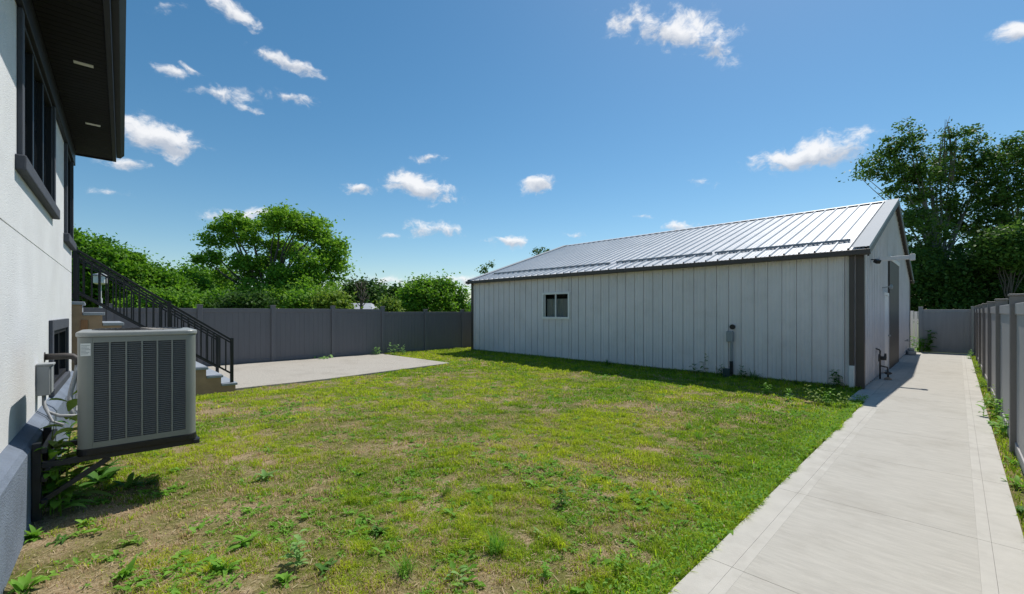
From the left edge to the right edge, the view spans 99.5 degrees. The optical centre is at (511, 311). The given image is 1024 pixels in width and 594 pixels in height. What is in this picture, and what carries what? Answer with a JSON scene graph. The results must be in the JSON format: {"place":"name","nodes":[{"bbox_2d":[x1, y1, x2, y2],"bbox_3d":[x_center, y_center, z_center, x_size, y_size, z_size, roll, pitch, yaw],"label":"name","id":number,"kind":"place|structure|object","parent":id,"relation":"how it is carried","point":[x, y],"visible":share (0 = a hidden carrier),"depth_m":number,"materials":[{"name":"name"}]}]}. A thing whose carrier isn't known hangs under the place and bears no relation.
{"place":"outdoors","nodes":[
{"label":"outdoors","id":0,"kind":"place"},
{"bbox_2d":[207,354,447,389],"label":"patio","id":1,"kind":"structure","parent":0,"point":[257,375],"depth_m":12.71,"materials":[{"name":"concrete"}]},
{"bbox_2d":[3,346,1023,593],"bbox_3d":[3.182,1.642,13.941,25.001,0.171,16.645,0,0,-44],"label":"lawn grass","id":2,"kind":"structure","parent":0,"point":[466,524],"depth_m":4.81,"materials":[{"name":"green plant"}]},
{"bbox_2d":[7,570,50,593],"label":"broadleaf weed","id":3,"kind":"object","parent":2,"relation":"on","point":[21,584],"visible":1,"depth_m":2.67,"materials":[{"name":"green plant"}]},
{"bbox_2d":[24,524,48,543],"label":"broadleaf weed","id":4,"kind":"object","parent":2,"relation":"on","point":[34,533],"visible":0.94,"depth_m":3.28,"materials":[{"name":"green plant"}]},
{"bbox_2d":[46,534,76,546],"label":"creeping weed","id":5,"kind":"object","parent":2,"relation":"on","point":[64,538],"visible":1,"depth_m":3.24,"materials":[{"name":"green plant"}]},
{"bbox_2d":[31,442,94,515],"bbox_3d":[-3.835,1.400,3.672,0.438,0.620,0.439,0,0,13],"label":"leafy weed","id":6,"kind":"object","parent":2,"relation":"on","point":[54,475],"visible":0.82,"depth_m":3.64,"materials":[{"name":"green plant"}]},
{"bbox_2d":[57,413,76,458],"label":"leafy weed","id":7,"kind":"object","parent":2,"relation":"on","point":[68,434],"visible":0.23,"depth_m":4.83,"materials":[{"name":"green plant"}]},
{"bbox_2d":[39,390,112,507],"bbox_3d":[-3.924,1.185,3.770,0.654,1.042,0.427,0,0,1],"label":"leafy weed","id":8,"kind":"object","parent":2,"relation":"on","point":[71,404],"visible":0.51,"depth_m":3.77,"materials":[{"name":"green plant"}]},
{"bbox_2d":[75,517,110,527],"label":"creeping weed","id":9,"kind":"object","parent":2,"relation":"on","point":[81,521],"visible":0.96,"depth_m":3.48,"materials":[{"name":"green plant"}]},
{"bbox_2d":[87,494,110,505],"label":"creeping weed","id":10,"kind":"object","parent":2,"relation":"on","point":[98,500],"visible":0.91,"depth_m":3.88,"materials":[{"name":"green plant"}]},
{"bbox_2d":[84,460,120,474],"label":"broadleaf weed","id":11,"kind":"object","parent":2,"relation":"on","point":[99,470],"visible":0.41,"depth_m":4.51,"materials":[{"name":"green plant"}]},
{"bbox_2d":[78,457,128,488],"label":"broadleaf weed","id":12,"kind":"object","parent":2,"relation":"on","point":[93,476],"visible":0.77,"depth_m":4.33,"materials":[{"name":"green plant"}]},
{"bbox_2d":[98,549,123,562],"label":"creeping weed","id":13,"kind":"object","parent":2,"relation":"on","point":[116,553],"visible":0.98,"depth_m":3.04,"materials":[{"name":"green plant"}]},
{"bbox_2d":[111,556,137,580],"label":"broadleaf weed","id":14,"kind":"object","parent":2,"relation":"on","point":[122,573],"visible":0.94,"depth_m":2.80,"materials":[{"name":"green plant"}]},
{"bbox_2d":[110,472,144,490],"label":"broadleaf weed","id":15,"kind":"object","parent":2,"relation":"on","point":[128,483],"visible":0.95,"depth_m":4.23,"materials":[{"name":"green plant"}]},
{"bbox_2d":[118,535,142,547],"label":"creeping weed","id":16,"kind":"object","parent":2,"relation":"on","point":[134,538],"visible":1,"depth_m":3.21,"materials":[{"name":"green plant"}]},
{"bbox_2d":[142,475,171,484],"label":"creeping weed","id":17,"kind":"object","parent":2,"relation":"on","point":[151,481],"visible":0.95,"depth_m":4.31,"materials":[{"name":"green plant"}]},
{"bbox_2d":[150,487,173,499],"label":"creeping weed","id":18,"kind":"object","parent":2,"relation":"on","point":[156,493],"visible":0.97,"depth_m":4.05,"materials":[{"name":"green plant"}]},
{"bbox_2d":[207,557,240,577],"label":"broadleaf weed","id":19,"kind":"object","parent":2,"relation":"on","point":[215,565],"visible":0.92,"depth_m":2.86,"materials":[{"name":"green plant"}]},
{"bbox_2d":[225,531,263,551],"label":"creeping weed","id":20,"kind":"object","parent":2,"relation":"on","point":[243,542],"visible":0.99,"depth_m":3.17,"materials":[{"name":"green plant"}]},
{"bbox_2d":[233,475,256,484],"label":"creeping weed","id":21,"kind":"object","parent":2,"relation":"on","point":[254,476],"visible":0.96,"depth_m":4.33,"materials":[{"name":"green plant"}]},
{"bbox_2d":[256,469,277,481],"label":"broadleaf weed","id":22,"kind":"object","parent":2,"relation":"on","point":[264,473],"visible":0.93,"depth_m":4.42,"materials":[{"name":"green plant"}]},
{"bbox_2d":[273,571,298,588],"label":"broadleaf weed","id":23,"kind":"object","parent":2,"relation":"on","point":[283,577],"visible":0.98,"depth_m":2.74,"materials":[{"name":"green plant"}]},
{"bbox_2d":[281,521,297,530],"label":"creeping weed","id":24,"kind":"object","parent":2,"relation":"on","point":[292,525],"visible":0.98,"depth_m":3.42,"materials":[{"name":"green plant"}]},
{"bbox_2d":[277,529,310,566],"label":"leafy weed","id":25,"kind":"object","parent":2,"relation":"on","point":[298,554],"visible":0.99,"depth_m":2.90,"materials":[{"name":"green plant"}]},
{"bbox_2d":[315,558,339,575],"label":"creeping weed","id":26,"kind":"object","parent":2,"relation":"on","point":[323,568],"visible":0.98,"depth_m":2.89,"materials":[{"name":"green plant"}]},
{"bbox_2d":[356,514,374,528],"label":"creeping weed","id":27,"kind":"object","parent":2,"relation":"on","point":[363,520],"visible":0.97,"depth_m":3.50,"materials":[{"name":"green plant"}]},
{"bbox_2d":[371,525,388,536],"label":"broadleaf weed","id":28,"kind":"object","parent":2,"relation":"on","point":[377,529],"visible":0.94,"depth_m":3.34,"materials":[{"name":"green plant"}]},
{"bbox_2d":[377,551,419,579],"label":"grass tuft","id":29,"kind":"object","parent":2,"relation":"on","point":[403,571],"visible":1,"depth_m":2.85,"materials":[{"name":"green plant"}]},
{"bbox_2d":[4,394,821,593],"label":"dead thatch","id":30,"kind":"object","parent":2,"relation":"on","point":[388,481],"visible":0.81,"depth_m":4.05,"materials":[{"name":"plant"}]},
{"bbox_2d":[17,360,868,593],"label":"clover patches","id":31,"kind":"object","parent":2,"relation":"on","point":[213,556],"visible":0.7,"depth_m":3.76,"materials":[{"name":"green plant"}]},
{"bbox_2d":[437,478,455,495],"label":"grass tuft","id":32,"kind":"object","parent":2,"relation":"on","point":[445,491],"visible":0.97,"depth_m":4.02,"materials":[{"name":"green plant"}]},
{"bbox_2d":[443,565,472,587],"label":"creeping weed","id":33,"kind":"object","parent":2,"relation":"on","point":[464,578],"visible":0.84,"depth_m":2.77,"materials":[{"name":"green plant"}]},
{"bbox_2d":[473,524,512,555],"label":"grass tuft","id":34,"kind":"object","parent":2,"relation":"on","point":[494,542],"visible":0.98,"depth_m":3.08,"materials":[{"name":"green plant"}]},
{"bbox_2d":[538,559,552,578],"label":"leafy weed","id":35,"kind":"object","parent":2,"relation":"on","point":[546,574],"visible":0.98,"depth_m":2.75,"materials":[{"name":"green plant"}]},
{"bbox_2d":[556,488,568,505],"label":"leafy weed","id":36,"kind":"object","parent":2,"relation":"on","point":[562,502],"visible":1,"depth_m":3.81,"materials":[{"name":"green plant"}]},
{"bbox_2d":[612,550,631,570],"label":"leafy weed","id":37,"kind":"object","parent":2,"relation":"on","point":[618,558],"visible":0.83,"depth_m":2.85,"materials":[{"name":"green plant"}]},
{"bbox_2d":[622,513,648,525],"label":"creeping weed","id":38,"kind":"object","parent":2,"relation":"on","point":[637,518],"visible":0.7,"depth_m":3.55,"materials":[{"name":"green plant"}]},
{"bbox_2d":[618,563,658,586],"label":"creeping weed","id":39,"kind":"object","parent":2,"relation":"on","point":[641,572],"visible":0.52,"depth_m":2.79,"materials":[{"name":"green plant"}]},
{"bbox_2d":[678,420,699,429],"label":"grass tuft","id":40,"kind":"object","parent":2,"relation":"on","point":[688,426],"visible":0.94,"depth_m":6.30,"materials":[{"name":"green plant"}]},
{"bbox_2d":[762,382,771,393],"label":"leafy weed","id":41,"kind":"object","parent":2,"relation":"on","point":[767,390],"visible":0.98,"depth_m":8.85,"materials":[{"name":"green plant"}]},
{"bbox_2d":[804,385,823,401],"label":"leafy weed","id":42,"kind":"object","parent":2,"relation":"on","point":[813,395],"visible":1,"depth_m":8.15,"materials":[{"name":"green plant"}]},
{"bbox_2d":[822,388,834,403],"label":"leafy weed","id":43,"kind":"object","parent":2,"relation":"on","point":[826,400],"visible":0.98,"depth_m":7.96,"materials":[{"name":"green plant"}]},
{"bbox_2d":[830,369,843,386],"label":"leafy weed","id":44,"kind":"object","parent":2,"relation":"on","point":[836,381],"visible":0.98,"depth_m":9.66,"materials":[{"name":"green plant"}]},
{"bbox_2d":[835,392,848,405],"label":"leafy weed","id":45,"kind":"object","parent":2,"relation":"on","point":[838,394],"visible":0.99,"depth_m":7.70,"materials":[{"name":"green plant"}]},
{"bbox_2d":[982,384,994,408],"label":"leafy weed","id":46,"kind":"object","parent":2,"relation":"on","point":[989,403],"visible":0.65,"depth_m":7.50,"materials":[{"name":"green plant"}]},
{"bbox_2d":[976,392,1002,417],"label":"leafy weed","id":47,"kind":"object","parent":2,"relation":"on","point":[996,408],"visible":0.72,"depth_m":6.89,"materials":[{"name":"green plant"}]},
{"bbox_2d":[991,409,1008,433],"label":"leafy weed","id":48,"kind":"object","parent":2,"relation":"on","point":[1000,419],"visible":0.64,"depth_m":5.94,"materials":[{"name":"green plant"}]},
{"bbox_2d":[1001,455,1019,466],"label":"creeping weed","id":49,"kind":"object","parent":2,"relation":"on","point":[1011,461],"visible":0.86,"depth_m":4.83,"materials":[{"name":"green plant"}]},
{"bbox_2d":[1001,475,1023,487],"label":"creeping weed","id":50,"kind":"object","parent":2,"relation":"on","point":[1016,479],"visible":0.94,"depth_m":4.27,"materials":[{"name":"green plant"}]},
{"bbox_2d":[1015,505,1023,512],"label":"creeping weed","id":51,"kind":"object","parent":2,"relation":"on","point":[1020,509],"visible":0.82,"depth_m":3.68,"materials":[{"name":"green plant"}]},
{"bbox_2d":[74,0,1023,308],"label":"sky","id":52,"kind":"structure","parent":0,"point":[453,136],"materials":[{"name":"blue"}]},
{"bbox_2d":[726,352,981,593],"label":"concrete path","id":53,"kind":"structure","parent":0,"point":[885,505],"depth_m":3.59,"materials":[{"name":"grey concrete"}]},
{"bbox_2d":[922,330,936,351],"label":"leafy weed","id":54,"kind":"object","parent":53,"relation":"on","point":[928,343],"visible":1,"depth_m":17.86,"materials":[{"name":"green plant"}]},
{"label":"ground","id":55,"kind":"structure","parent":0,"visible":0},
{"bbox_2d":[0,0,125,593],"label":"stucco house","id":56,"kind":"structure","parent":55,"relation":"on","point":[62,82],"depth_m":4.19,"materials":[{"name":"white paint"}]},
{"bbox_2d":[15,6,59,219],"bbox_3d":[-4.865,-1.835,4.411,0.185,1.370,2.560,0,0,-42],"label":"window","id":57,"kind":"structure","parent":56,"relation":"in","point":[35,158],"depth_m":4.18,"materials":[{"name":"black glass"}]},
{"bbox_2d":[36,362,55,395],"bbox_3d":[-4.741,0.681,4.409,0.123,0.318,0.186,0,0,-42],"label":"disconnect box","id":58,"kind":"object","parent":56,"relation":"attached to","point":[44,379],"visible":1,"depth_m":4.35,"materials":[{"name":"grey metal"}]},
{"bbox_2d":[42,395,76,425],"bbox_3d":[-4.605,0.997,4.401,0.332,0.308,0.112,0,0,-11],"label":"flexible conduit","id":59,"kind":"object","parent":58,"relation":"attached to","point":[49,413],"visible":0.85,"depth_m":4.37,"materials":[{"name":"grey plastic"}]},
{"bbox_2d":[49,318,69,396],"bbox_3d":[-6.151,0.550,5.830,0.170,0.900,2.090,0,0,-42],"label":"window","id":60,"kind":"structure","parent":56,"relation":"in","point":[59,328],"depth_m":5.84,"materials":[{"name":"black glass"}]},
{"bbox_2d":[44,352,76,413],"bbox_3d":[-4.998,0.811,4.834,0.312,0.728,0.302,0,0,-42],"label":"refrigerant line","id":61,"kind":"object","parent":56,"relation":"attached to","point":[57,356],"visible":0.62,"depth_m":4.88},
{"bbox_2d":[63,143,76,250],"bbox_3d":[-7.022,-1.777,6.809,0.185,1.485,1.310,0,0,-42],"label":"window","id":62,"kind":"structure","parent":56,"relation":"in","point":[68,235],"depth_m":6.98,"materials":[{"name":"black glass"}]},
{"bbox_2d":[32,427,199,521],"bbox_3d":[-3.668,1.370,4.096,1.096,0.620,0.770,0,0,-42],"label":"wall bracket","id":63,"kind":"object","parent":56,"relation":"attached to","point":[39,464],"depth_m":3.61,"materials":[{"name":"black metal"}]},
{"bbox_2d":[75,327,196,455],"bbox_3d":[-3.584,0.679,4.171,0.834,1.062,0.834,0,0,-42],"label":"air conditioner","id":64,"kind":"object","parent":63,"relation":"on","point":[136,387],"visible":1,"depth_m":3.85,"materials":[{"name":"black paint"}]},
{"bbox_2d":[93,273,106,307],"bbox_3d":[-13.849,0.240,14.600,0.448,3.100,0.460,0,0,-44],"label":"lamp post","id":65,"kind":"object","parent":55,"relation":"on","point":[95,278],"visible":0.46,"depth_m":14.50,"materials":[{"name":"white metal"}]},
{"bbox_2d":[72,224,142,307],"bbox_3d":[-20.971,-1.305,21.052,4.621,6.203,4.989,0,0,-44],"label":"hedge tree","id":66,"kind":"object","parent":55,"relation":"on","point":[103,250],"visible":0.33,"depth_m":20.67,"materials":[{"name":"green plant"}]},
{"bbox_2d":[80,242,173,307],"bbox_3d":[-19.806,-0.840,21.982,4.780,5.275,4.232,0,0,-44],"label":"hedge tree","id":67,"kind":"object","parent":55,"relation":"on","point":[142,261],"visible":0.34,"depth_m":21.65,"materials":[{"name":"green plant"}]},
{"bbox_2d":[114,281,182,307],"bbox_3d":[-16.609,0.203,19.997,2.970,3.184,3.042,0,0,-44],"label":"shrub","id":68,"kind":"object","parent":55,"relation":"on","point":[143,303],"visible":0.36,"depth_m":19.49,"materials":[{"name":"green plant"}]},
{"bbox_2d":[72,302,237,395],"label":"exterior stairs","id":69,"kind":"structure","parent":55,"relation":"on","point":[209,381],"depth_m":8.03,"materials":[{"name":"beige concrete"}]},
{"bbox_2d":[72,256,218,372],"bbox_3d":[-8.448,0.257,9.053,3.910,2.825,0.060,0,0,-44],"label":"stair railing","id":70,"kind":"object","parent":69,"relation":"on","point":[216,338],"visible":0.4,"depth_m":9.33,"materials":[{"name":"black metal"}]},
{"bbox_2d":[72,247,233,382],"bbox_3d":[-7.409,0.257,7.985,3.910,2.825,0.060,0,0,-44],"label":"stair railing","id":71,"kind":"object","parent":69,"relation":"on","point":[169,305],"visible":0.74,"depth_m":8.26,"materials":[{"name":"black metal"}]},
{"bbox_2d":[118,258,209,299],"bbox_3d":[-18.848,-0.525,23.131,4.409,4.649,4.524,0,0,-44],"label":"hedge tree","id":72,"kind":"object","parent":55,"relation":"on","point":[170,275],"visible":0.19,"depth_m":22.78,"materials":[{"name":"green plant"}]},
{"bbox_2d":[148,285,214,307],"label":"shrub","id":73,"kind":"object","parent":55,"relation":"on","point":[184,300],"visible":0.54,"depth_m":20.18,"materials":[{"name":"green plant"}]},
{"bbox_2d":[175,268,221,293],"bbox_3d":[-18.893,-0.380,25.007,4.033,4.359,3.658,0,0,-44],"label":"hedge tree","id":74,"kind":"object","parent":55,"relation":"on","point":[202,283],"visible":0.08,"depth_m":24.81,"materials":[{"name":"green plant"}]},
{"bbox_2d":[163,256,234,287],"bbox_3d":[-20.839,-1.146,29.847,5.960,5.883,5.386,0,0,-44],"label":"spreading tree","id":75,"kind":"object","parent":55,"relation":"on","point":[195,269],"visible":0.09,"depth_m":29.39,"materials":[{"name":"green plant"}]},
{"bbox_2d":[184,279,238,307],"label":"shrub","id":76,"kind":"object","parent":55,"relation":"on","point":[220,292],"visible":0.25,"depth_m":21.41,"materials":[{"name":"green plant"}]},
{"bbox_2d":[200,282,284,308],"bbox_3d":[-12.437,0.202,20.395,3.364,3.185,3.578,0,0,-44],"label":"shrub","id":77,"kind":"object","parent":55,"relation":"on","point":[257,299],"visible":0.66,"depth_m":19.86,"materials":[{"name":"green plant"}]},
{"bbox_2d":[183,199,361,308],"bbox_3d":[-14.675,-2.492,26.904,10.862,8.586,6.353,0,0,24],"label":"shade tree","id":78,"kind":"object","parent":55,"relation":"on","point":[308,266],"visible":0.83,"depth_m":26.30,"materials":[{"name":"green plant"}]},
{"bbox_2d":[83,304,470,365],"bbox_3d":[-7.336,0.787,15.254,22.204,2.025,0.154,0,0,-44],"label":"privacy fence","id":79,"kind":"object","parent":55,"relation":"on","point":[272,334],"visible":0.52,"depth_m":15.45,"materials":[{"name":"grey plastic"}]},
{"bbox_2d":[269,282,334,308],"bbox_3d":[-9.807,0.190,21.073,3.995,3.210,3.239,0,0,13],"label":"shrub","id":80,"kind":"object","parent":55,"relation":"on","point":[293,301],"visible":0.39,"depth_m":20.30,"materials":[{"name":"green plant"}]},
{"bbox_2d":[298,283,362,308],"bbox_3d":[-8.471,0.179,20.408,2.905,3.231,2.622,0,0,-2],"label":"shrub","id":81,"kind":"object","parent":55,"relation":"on","point":[336,299],"visible":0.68,"depth_m":19.98,"materials":[{"name":"green plant"}]},
{"bbox_2d":[352,275,369,308],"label":"dead tree","id":82,"kind":"object","parent":55,"relation":"on","point":[361,298],"visible":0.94,"depth_m":29.98,"materials":[{"name":"brown plant"}]},
{"bbox_2d":[336,270,388,304],"bbox_3d":[-13.632,-1.048,40.222,6.617,5.697,7.228,0,0,34],"label":"round tree","id":83,"kind":"object","parent":55,"relation":"on","point":[371,290],"visible":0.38,"depth_m":39.05,"materials":[{"name":"green plant"}]},
{"bbox_2d":[351,303,376,308],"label":"neighbour shed","id":84,"kind":"structure","parent":55,"relation":"on","point":[367,305],"depth_m":31.04,"materials":[{"name":"grey metal"}]},
{"bbox_2d":[371,294,405,311],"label":"shrub","id":85,"kind":"object","parent":55,"relation":"on","point":[390,304],"visible":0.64,"depth_m":20.81,"materials":[{"name":"green plant"}]},
{"bbox_2d":[370,281,412,304],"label":"round tree","id":86,"kind":"object","parent":55,"relation":"on","point":[390,291],"visible":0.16,"depth_m":33.32,"materials":[{"name":"green plant"}]},
{"bbox_2d":[386,269,470,311],"bbox_3d":[-4.250,-0.291,23.912,5.004,4.177,4.752,0,0,-44],"label":"round bush","id":87,"kind":"object","parent":55,"relation":"on","point":[432,295],"visible":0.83,"depth_m":23.23,"materials":[{"name":"green plant"}]},
{"bbox_2d":[476,259,495,273],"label":"tall tree","id":88,"kind":"object","parent":55,"relation":"on","point":[485,268],"visible":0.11,"depth_m":33.94,"materials":[{"name":"green plant"}]},
{"bbox_2d":[531,247,548,255],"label":"tall tree","id":89,"kind":"object","parent":55,"relation":"on","point":[535,250],"visible":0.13,"depth_m":38.00,"materials":[{"name":"green plant"}]},
{"bbox_2d":[465,198,914,388],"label":"metal shed","id":90,"kind":"structure","parent":55,"relation":"on","point":[802,296],"depth_m":12.46,"materials":[{"name":"white metal"}]},
{"bbox_2d":[542,291,569,318],"bbox_3d":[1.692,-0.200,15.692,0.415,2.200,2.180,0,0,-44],"label":"window","id":91,"kind":"structure","parent":90,"relation":"in","point":[555,305],"depth_m":15.55,"materials":[{"name":"plastic"}]},
{"bbox_2d":[723,331,733,376],"bbox_3d":[5.631,1.125,11.293,0.120,1.250,0.240,0,0,-44],"label":"meter box","id":92,"kind":"object","parent":90,"relation":"attached to","point":[727,372],"visible":0.79,"depth_m":11.23,"materials":[{"name":"grey metal"}]},
{"bbox_2d":[876,348,892,379],"bbox_3d":[9.204,1.286,10.710,0.310,0.767,0.232,0,0,23],"label":"gas regulator","id":93,"kind":"object","parent":90,"relation":"attached to","point":[884,357],"visible":1,"depth_m":10.72,"materials":[{"name":"paint"}]},
{"bbox_2d":[883,292,890,372],"bbox_3d":[10.502,0.555,12.151,1.080,2.190,0.120,0,0,-44],"label":"service door","id":94,"kind":"structure","parent":90,"relation":"in","point":[886,335],"depth_m":12.06,"materials":[{"name":"white metal"}]},
{"bbox_2d":[888,261,898,368],"bbox_3d":[11.997,0.075,13.626,2.800,3.190,0.050,0,0,-44],"label":"sliding door","id":95,"kind":"structure","parent":90,"relation":"in","point":[893,270],"depth_m":13.34,"materials":[{"name":"grey metal"}]},
{"bbox_2d":[668,352,1023,593],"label":"path border","id":96,"kind":"object","parent":55,"relation":"on","point":[1000,539],"visible":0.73,"depth_m":3.68,"materials":[{"name":"concrete"}]},
{"bbox_2d":[906,348,915,354],"bbox_3d":[15.525,1.545,16.883,0.240,0.250,0.440,0,0,29],"label":"stone block","id":97,"kind":"object","parent":96,"relation":"on","point":[910,351],"depth_m":16.76,"materials":[{"name":"grey stone"}]},
{"bbox_2d":[910,336,931,351],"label":"leafy weed","id":98,"kind":"object","parent":96,"relation":"on","point":[920,348],"visible":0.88,"depth_m":18.16,"materials":[{"name":"green plant"}]},
{"bbox_2d":[910,311,917,349],"bbox_3d":[17.759,0.825,19.920,0.062,1.750,1.800,0,0,-44],"label":"picket fence","id":99,"kind":"object","parent":55,"relation":"on","point":[913,323],"visible":0.09,"depth_m":19.53,"materials":[{"name":"white metal"}]},
{"bbox_2d":[836,116,1016,265],"bbox_3d":[30.547,-6.104,31.126,12.636,15.797,6.071,0,0,-16],"label":"poplar tree","id":100,"kind":"object","parent":55,"relation":"on","point":[931,224],"visible":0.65,"depth_m":30.65,"materials":[{"name":"green plant"}]},
{"bbox_2d":[918,306,973,354],"bbox_3d":[17.729,0.792,17.701,0.154,2.015,1.674,0,0,-44],"label":"privacy fence","id":101,"kind":"object","parent":55,"relation":"on","point":[953,329],"visible":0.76,"depth_m":17.66,"materials":[{"name":"beige plastic"}]},
{"bbox_2d":[909,246,995,310],"bbox_3d":[27.389,-1.250,28.042,6.500,6.090,4.894,0,0,14],"label":"shade shrub","id":102,"kind":"object","parent":55,"relation":"on","point":[935,285],"visible":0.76,"depth_m":27.02,"materials":[{"name":"green plant"}]},
{"bbox_2d":[937,249,1023,307],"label":"shade shrub","id":103,"kind":"object","parent":55,"relation":"on","point":[993,277],"visible":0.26,"depth_m":27.06,"materials":[{"name":"green plant"}]},
{"bbox_2d":[954,130,1023,252],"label":"poplar tree","id":104,"kind":"object","parent":55,"relation":"on","point":[1007,167],"visible":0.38,"depth_m":29.66,"materials":[{"name":"green plant"}]},
{"bbox_2d":[954,218,1023,303],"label":"shade shrub","id":105,"kind":"object","parent":55,"relation":"on","point":[1002,249],"visible":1,"depth_m":25.68,"materials":[{"name":"green plant"}]},
{"bbox_2d":[973,294,1023,472],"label":"privacy fence","id":106,"kind":"object","parent":55,"relation":"on","point":[999,339],"visible":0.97,"depth_m":6.21,"materials":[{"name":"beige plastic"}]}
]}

